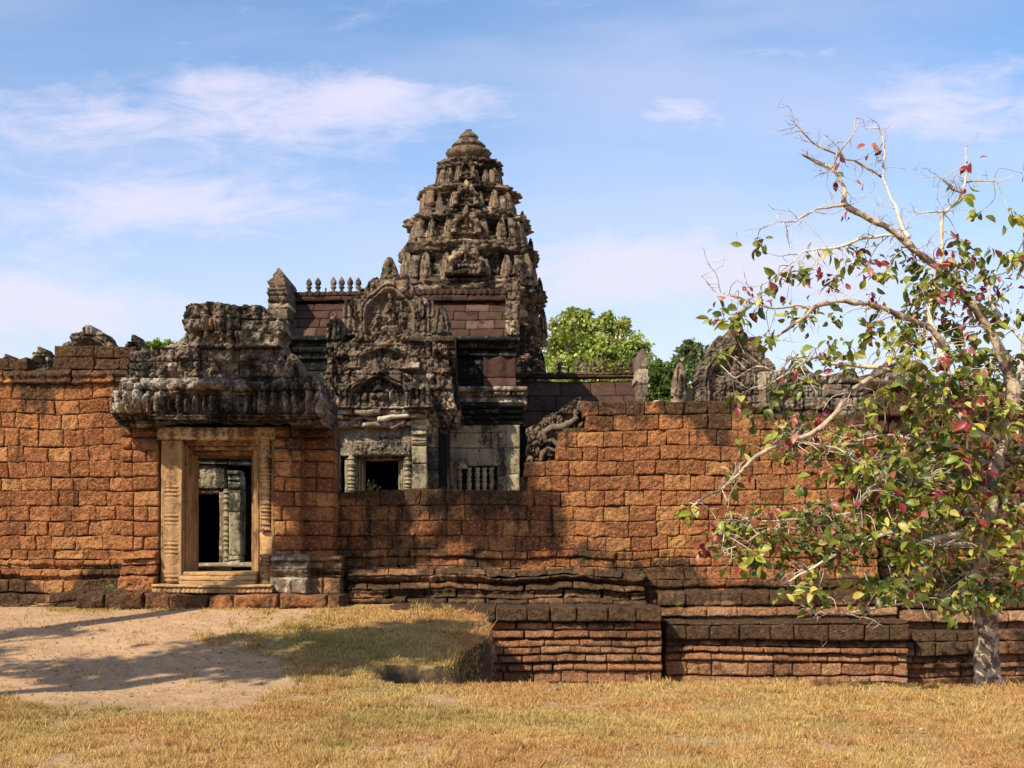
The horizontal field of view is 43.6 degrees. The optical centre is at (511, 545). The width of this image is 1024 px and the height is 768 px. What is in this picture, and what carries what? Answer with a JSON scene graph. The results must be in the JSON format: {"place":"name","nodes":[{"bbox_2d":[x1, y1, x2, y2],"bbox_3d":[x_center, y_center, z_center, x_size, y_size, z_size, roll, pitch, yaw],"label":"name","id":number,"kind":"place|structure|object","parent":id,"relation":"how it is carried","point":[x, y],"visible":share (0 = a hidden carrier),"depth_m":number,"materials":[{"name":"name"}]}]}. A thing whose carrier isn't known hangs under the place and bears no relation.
{"place":"outdoors","nodes":[
{"label":"outdoors","id":0,"kind":"place"},
{"bbox_2d":[398,129,549,381],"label":"temple tower","id":1,"kind":"structure","parent":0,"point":[467,227],"depth_m":38.39,"materials":[{"name":"stone"}]},
{"bbox_2d":[0,600,1023,767],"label":"lawn grass","id":2,"kind":"structure","parent":0,"point":[299,749],"depth_m":11.61,"materials":[{"name":"yellow plant"}]},
{"bbox_2d":[0,604,1023,767],"bbox_3d":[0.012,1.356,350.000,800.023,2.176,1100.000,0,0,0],"label":"ground","id":3,"kind":"structure","parent":0,"point":[403,674],"depth_m":15.16,"materials":[{"name":"beige soil"}]},
{"bbox_2d":[3,354,18,358],"bbox_3d":[-9.451,-1.443,24.196,0.188,4.286,0.807,0,0,0],"label":"carved pinnacle","id":4,"kind":"object","parent":3,"relation":"on","point":[6,356],"visible":0.09,"depth_m":23.95,"materials":[{"name":"stone"}]},
{"bbox_2d":[30,347,54,369],"bbox_3d":[-8.832,-1.512,24.175,0.407,4.424,0.850,0,0,0],"label":"carved pinnacle","id":5,"kind":"object","parent":3,"relation":"on","point":[42,357],"visible":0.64,"depth_m":23.99,"materials":[{"name":"stone"}]},
{"bbox_2d":[0,346,141,603],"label":"laterite wall","id":6,"kind":"structure","parent":3,"relation":"on","point":[60,485],"depth_m":20.30,"materials":[{"name":"brown stone"}]},
{"bbox_2d":[62,325,117,346],"bbox_3d":[-7.919,-1.713,24.148,0.986,4.826,0.904,0,0,0],"label":"carved pinnacle","id":7,"kind":"object","parent":3,"relation":"on","point":[89,335],"visible":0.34,"depth_m":23.89,"materials":[{"name":"stone"}]},
{"bbox_2d":[124,334,150,349],"bbox_3d":[-7.073,-1.623,24.166,0.430,4.647,0.868,0,0,0],"label":"carved pinnacle","id":8,"kind":"object","parent":3,"relation":"on","point":[137,341],"visible":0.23,"depth_m":23.92,"materials":[{"name":"stone"}]},
{"bbox_2d":[144,337,177,348],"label":"broadleaf tree","id":9,"kind":"object","parent":3,"relation":"on","point":[157,343],"visible":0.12,"depth_m":49.70,"materials":[{"name":"green plant"}]},
{"bbox_2d":[0,301,348,609],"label":"gatehouse","id":10,"kind":"object","parent":3,"relation":"on","point":[219,380],"visible":0.98,"depth_m":19.39,"materials":[{"name":"stone"}]},
{"bbox_2d":[100,584,117,589],"bbox_3d":[-6.043,0.622,19.229,0.256,0.129,0.156,0,0,14],"label":"weed","id":11,"kind":"object","parent":10,"relation":"on","point":[109,587],"visible":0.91,"depth_m":19.22,"materials":[{"name":"green plant"}]},
{"bbox_2d":[0,610,474,767],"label":"pebbles","id":12,"kind":"object","parent":3,"relation":"on","point":[424,699],"visible":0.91,"depth_m":14.92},
{"bbox_2d":[198,257,526,570],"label":"temple hall","id":13,"kind":"structure","parent":3,"relation":"on","point":[426,392],"depth_m":26.55,"materials":[{"name":"black stone"}]},
{"bbox_2d":[0,609,1023,767],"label":"fallen leaves","id":14,"kind":"object","parent":3,"relation":"on","point":[522,744],"visible":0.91,"depth_m":13.66,"materials":[{"name":"brown plant"}]},
{"bbox_2d":[516,349,649,476],"bbox_3d":[1.653,-1.954,31.606,3.130,5.309,3.491,0,0,0],"label":"side gallery","id":15,"kind":"object","parent":3,"relation":"on","point":[544,398],"visible":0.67,"depth_m":30.70,"materials":[{"name":"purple stone"}]},
{"bbox_2d":[540,306,654,381],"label":"broadleaf tree","id":16,"kind":"object","parent":3,"relation":"on","point":[582,334],"visible":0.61,"depth_m":59.42,"materials":[{"name":"green plant"}]},
{"bbox_2d":[648,355,693,401],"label":"broadleaf tree","id":17,"kind":"object","parent":3,"relation":"on","point":[660,373],"visible":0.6,"depth_m":55.65,"materials":[{"name":"green plant"}]},
{"bbox_2d":[347,568,1023,684],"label":"stepped plinth","id":18,"kind":"structure","parent":3,"relation":"on","point":[584,636],"depth_m":19.18,"materials":[{"name":"brown stone"}]},
{"bbox_2d":[670,337,708,381],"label":"broadleaf tree","id":19,"kind":"object","parent":3,"relation":"on","point":[690,353],"visible":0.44,"depth_m":84.45,"materials":[{"name":"green plant"}]},
{"bbox_2d":[670,327,779,414],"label":"ruined pediment","id":20,"kind":"structure","parent":3,"relation":"on","point":[708,383],"depth_m":25.91,"materials":[{"name":"stone"}]},
{"bbox_2d":[773,359,926,414],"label":"ruined parapet","id":21,"kind":"structure","parent":3,"relation":"on","point":[830,386],"depth_m":26.22,"materials":[{"name":"stone"}]},
{"bbox_2d":[677,95,1023,685],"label":"leafy tree","id":22,"kind":"object","parent":3,"relation":"on","point":[977,589],"visible":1,"depth_m":14.21,"materials":[{"name":"green plant"}]},
{"bbox_2d":[927,370,1018,389],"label":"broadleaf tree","id":23,"kind":"object","parent":3,"relation":"on","point":[965,386],"visible":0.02,"depth_m":79.44,"materials":[{"name":"green plant"}]},
{"bbox_2d":[0,0,1023,386],"label":"sky","id":24,"kind":"structure","parent":0,"point":[158,158],"materials":[{"name":"blue"}]},
{"bbox_2d":[335,381,1023,616],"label":"laterite wall","id":25,"kind":"structure","parent":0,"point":[618,485],"depth_m":20.30,"materials":[{"name":"brown stone"}]},
{"bbox_2d":[366,479,380,491],"bbox_3d":[-2.209,-0.953,20.305,0.247,0.204,0.135,0,0,-37],"label":"weed","id":26,"kind":"object","parent":25,"relation":"on","point":[370,488],"visible":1,"depth_m":20.28,"materials":[{"name":"green plant"}]},
{"bbox_2d":[525,397,584,476],"bbox_3d":[0.734,-1.663,21.026,1.047,1.524,0.749,0,0,0],"label":"carved fragment","id":27,"kind":"object","parent":25,"relation":"on","point":[542,439],"visible":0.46,"depth_m":20.85,"materials":[{"name":"stone"}]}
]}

